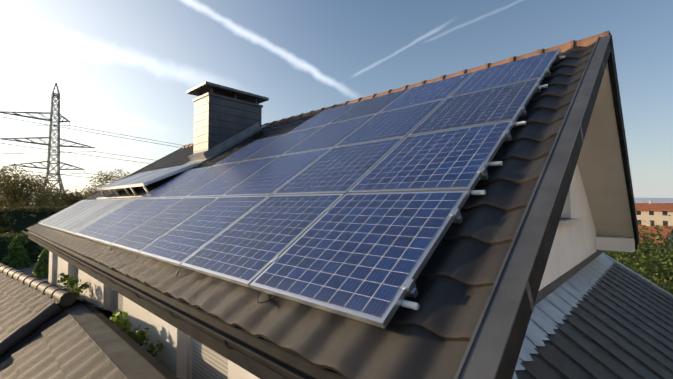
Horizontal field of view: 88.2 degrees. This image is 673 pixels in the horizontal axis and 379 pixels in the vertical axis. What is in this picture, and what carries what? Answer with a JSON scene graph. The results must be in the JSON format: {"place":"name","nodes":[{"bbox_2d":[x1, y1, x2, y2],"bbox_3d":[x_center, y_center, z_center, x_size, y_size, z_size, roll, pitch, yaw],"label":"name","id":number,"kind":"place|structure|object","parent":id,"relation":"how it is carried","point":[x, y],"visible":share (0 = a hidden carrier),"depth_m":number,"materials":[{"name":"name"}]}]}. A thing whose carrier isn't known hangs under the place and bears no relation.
{"place":"outdoors","nodes":[
{"label":"outdoors","id":0,"kind":"place"},
{"bbox_2d":[13,263,47,281],"bbox_3d":[-23.847,7.062,26.993,10.000,1.320,5.000,-2,-3,43],"label":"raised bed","id":1,"kind":"object","parent":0,"point":[28,270],"visible":0.11,"depth_m":27.55,"materials":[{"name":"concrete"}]},
{"bbox_2d":[2,235,32,268],"bbox_3d":[-26.630,5.294,28.877,2.148,3.004,2.201,-2,-3,43],"label":"conifer","id":2,"kind":"object","parent":1,"relation":"on","point":[15,255],"visible":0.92,"depth_m":28.66,"materials":[{"name":"green plant"}]},
{"bbox_2d":[31,248,48,277],"bbox_3d":[-21.302,5.223,25.554,1.814,2.445,1.801,0,-2,-7],"label":"conifer","id":3,"kind":"object","parent":1,"relation":"on","point":[41,267],"visible":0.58,"depth_m":25.06,"materials":[{"name":"green plant"}]},
{"bbox_2d":[57,273,82,309],"bbox_3d":[-5.805,2.291,7.540,0.517,0.840,0.546,1,-3,-29],"label":"plant","id":4,"kind":"object","parent":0,"point":[65,284],"visible":0.25,"depth_m":7.54,"materials":[{"name":"green plant"}]},
{"bbox_2d":[59,273,90,298],"bbox_3d":[-5.435,2.213,7.181,0.642,0.968,0.384,-1,-2,21],"label":"plant","id":5,"kind":"object","parent":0,"point":[77,291],"visible":0.35,"depth_m":7.16,"materials":[{"name":"green plant"}]},
{"bbox_2d":[110,310,140,331],"bbox_3d":[-3.022,2.145,4.881,0.561,0.925,0.415,-2,-3,43],"label":"plant","id":6,"kind":"object","parent":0,"point":[119,321],"visible":0.25,"depth_m":4.83,"materials":[{"name":"green plant"}]},
{"bbox_2d":[124,327,164,356],"bbox_3d":[-2.603,2.202,4.502,0.663,0.782,0.391,0,-2,-4],"label":"plant","id":7,"kind":"object","parent":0,"point":[139,338],"visible":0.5,"depth_m":4.53,"materials":[{"name":"green plant"}]},
{"bbox_2d":[0,0,672,199],"label":"sky","id":8,"kind":"structure","parent":0,"point":[124,67],"materials":[{"name":"blue"}]},
{"bbox_2d":[22,198,672,204],"bbox_3d":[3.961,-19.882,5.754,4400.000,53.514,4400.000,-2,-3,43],"label":"hills","id":9,"kind":"structure","parent":0,"point":[654,200],"depth_m":1228.96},
{"bbox_2d":[521,260,610,360],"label":"annex walls","id":10,"kind":"structure","parent":0,"point":[576,298],"depth_m":5.90,"materials":[{"name":"white paint"}]},
{"bbox_2d":[515,262,672,378],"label":"annex roof tiles","id":11,"kind":"object","parent":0,"point":[618,323],"visible":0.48,"depth_m":4.79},
{"bbox_2d":[512,250,672,378],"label":"roof flashing","id":12,"kind":"object","parent":11,"relation":"on","point":[551,305],"visible":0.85,"depth_m":5.14,"materials":[{"name":"grey metal"}]},
{"bbox_2d":[611,244,672,288],"bbox_3d":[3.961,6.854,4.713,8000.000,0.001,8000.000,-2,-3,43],"label":"ground","id":13,"kind":"structure","parent":0,"point":[651,262],"depth_m":40.34,"materials":[{"name":"green plant"}]},
{"bbox_2d":[0,163,33,207],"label":"tree","id":14,"kind":"object","parent":13,"relation":"on","point":[5,179],"visible":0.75,"depth_m":52.39,"materials":[{"name":"green plant"}]},
{"bbox_2d":[0,166,39,208],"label":"tree","id":15,"kind":"object","parent":13,"relation":"on","point":[18,183],"visible":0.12,"depth_m":61.09,"materials":[{"name":"green plant"}]},
{"bbox_2d":[0,231,43,262],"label":"hedge","id":16,"kind":"object","parent":13,"relation":"on","point":[33,249],"visible":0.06,"depth_m":31.70,"materials":[{"name":"green plant"}]},
{"bbox_2d":[0,205,68,235],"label":"hedge","id":17,"kind":"object","parent":13,"relation":"on","point":[15,219],"visible":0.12,"depth_m":42.64,"materials":[{"name":"green plant"}]},
{"bbox_2d":[0,171,70,207],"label":"tree","id":18,"kind":"object","parent":13,"relation":"on","point":[29,197],"visible":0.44,"depth_m":54.37,"materials":[{"name":"green plant"}]},
{"bbox_2d":[21,181,62,206],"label":"tree","id":19,"kind":"object","parent":13,"relation":"on","point":[42,191],"visible":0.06,"depth_m":66.16,"materials":[{"name":"green plant"}]},
{"bbox_2d":[36,190,83,207],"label":"tree","id":20,"kind":"object","parent":13,"relation":"on","point":[71,198],"visible":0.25,"depth_m":59.10,"materials":[{"name":"green plant"}]},
{"bbox_2d":[72,187,94,199],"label":"tree","id":21,"kind":"object","parent":13,"relation":"on","point":[85,192],"visible":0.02,"depth_m":67.03,"materials":[{"name":"green plant"}]},
{"bbox_2d":[0,83,183,205],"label":"pylon","id":22,"kind":"object","parent":13,"relation":"on","point":[51,130],"visible":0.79,"depth_m":61.96,"materials":[{"name":"silver metal"}]},
{"bbox_2d":[68,168,129,201],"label":"tree","id":23,"kind":"object","parent":13,"relation":"on","point":[101,181],"visible":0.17,"depth_m":63.75,"materials":[{"name":"green plant"}]},
{"bbox_2d":[597,215,672,292],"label":"tree","id":24,"kind":"object","parent":13,"relation":"on","point":[648,268],"visible":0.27,"depth_m":14.21,"materials":[{"name":"green plant"}]},
{"bbox_2d":[601,221,672,288],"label":"tree","id":25,"kind":"object","parent":13,"relation":"on","point":[660,246],"visible":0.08,"depth_m":18.71,"materials":[{"name":"green plant"}]},
{"bbox_2d":[635,201,672,225],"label":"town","id":26,"kind":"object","parent":13,"relation":"on","point":[658,213],"visible":0.81,"depth_m":93.25,"materials":[{"name":"beige paint"}]},
{"bbox_2d":[638,221,672,244],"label":"house","id":27,"kind":"structure","parent":13,"relation":"on","point":[663,228],"depth_m":57.10,"materials":[{"name":"orange"}]},
{"bbox_2d":[657,252,672,294],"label":"tree","id":28,"kind":"object","parent":13,"relation":"on","point":[670,278],"visible":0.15,"depth_m":11.80,"materials":[{"name":"green plant"}]},
{"label":"yard","id":29,"kind":"structure","parent":0,"visible":0},
{"bbox_2d":[0,272,125,378],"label":"neighbour roof tiles","id":30,"kind":"object","parent":29,"relation":"on","point":[62,345],"visible":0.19,"depth_m":4.41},
{"bbox_2d":[0,262,75,357],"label":"ridge tiles","id":31,"kind":"object","parent":30,"relation":"on","point":[28,328],"visible":0.85,"depth_m":5.23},
{"bbox_2d":[57,299,178,378],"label":"flashing","id":32,"kind":"object","parent":30,"relation":"attached to","point":[127,355],"visible":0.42,"depth_m":3.89,"materials":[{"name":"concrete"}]},
{"bbox_2d":[48,164,596,378],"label":"house","id":33,"kind":"structure","parent":29,"relation":"on","point":[573,245],"depth_m":6.07,"materials":[{"name":"white paint"}]},
{"bbox_2d":[57,257,227,378],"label":"windows","id":34,"kind":"structure","parent":33,"relation":"in","point":[204,361],"depth_m":4.30,"materials":[{"name":"white plastic"}]},
{"bbox_2d":[263,64,634,339],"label":"roof soffit","id":35,"kind":"structure","parent":33,"relation":"on","point":[600,165],"depth_m":7.04,"materials":[{"name":"white paint"}]},
{"bbox_2d":[186,81,268,152],"bbox_3d":[-3.214,-1.638,10.345,1.200,2.410,2.040,-2,-3,43],"label":"chimney","id":36,"kind":"object","parent":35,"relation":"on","point":[222,113],"visible":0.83,"depth_m":9.83,"materials":[{"name":"grey"}]},
{"bbox_2d":[27,41,595,378],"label":"roof tiles","id":37,"kind":"object","parent":35,"relation":"on","point":[430,338],"visible":0.27,"depth_m":2.31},
{"bbox_2d":[39,199,135,234],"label":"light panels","id":38,"kind":"object","parent":37,"relation":"on","point":[77,217],"visible":0.96,"depth_m":8.62,"materials":[{"name":"metal"}]},
{"bbox_2d":[96,163,197,199],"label":"thermal collectors","id":39,"kind":"object","parent":37,"relation":"on","point":[143,179],"visible":0.9,"depth_m":9.07,"materials":[{"name":"metal"}]},
{"bbox_2d":[184,123,268,166],"bbox_3d":[-3.263,-1.312,10.281,1.340,1.553,2.368,-2,-3,43],"label":"chimney flashing","id":40,"kind":"object","parent":37,"relation":"on","point":[199,158],"visible":0.77,"depth_m":9.76,"materials":[{"name":"grey metal"}]},
{"bbox_2d":[252,131,263,138],"bbox_3d":[-2.127,-1.481,9.413,0.250,0.201,0.228,-2,-3,43],"label":"roof vent","id":41,"kind":"object","parent":37,"relation":"on","point":[258,134],"visible":0.86,"depth_m":9.35,"materials":[{"name":"black metal"}]},
{"bbox_2d":[76,49,564,328],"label":"solar panels","id":42,"kind":"object","parent":37,"relation":"on","point":[351,210],"visible":1,"depth_m":3.67,"materials":[{"name":"blue glass"}]},
{"bbox_2d":[110,248,277,302],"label":"pv cables","id":43,"kind":"object","parent":42,"relation":"hanging from","point":[194,271],"visible":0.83,"depth_m":2.56,"materials":[{"name":"black rubber"}]},
{"bbox_2d":[26,33,638,378],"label":"roof trim","id":44,"kind":"structure","parent":35,"relation":"attached to","point":[493,348],"depth_m":2.22,"materials":[{"name":"black metal"}]},
{"bbox_2d":[22,230,339,378],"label":"gutter","id":45,"kind":"object","parent":44,"relation":"attached to","point":[280,362],"visible":0.96,"depth_m":2.55,"materials":[{"name":"black metal"}]},
{"bbox_2d":[181,31,609,147],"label":"ridge tiles","id":46,"kind":"object","parent":35,"relation":"on","point":[584,42],"visible":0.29,"depth_m":6.40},
{"bbox_2d":[596,236,634,251],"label":"eave returns","id":47,"kind":"object","parent":35,"relation":"attached to","point":[623,244],"visible":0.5,"depth_m":8.43,"materials":[{"name":"white paint"}]},
{"bbox_2d":[559,211,582,224],"bbox_3d":[3.940,-0.233,6.078,0.372,1.630,1.330,-2,-3,43],"label":"gable window","id":48,"kind":"structure","parent":33,"relation":"attached to","point":[570,221],"depth_m":5.97,"materials":[{"name":"white plastic"}]}
]}

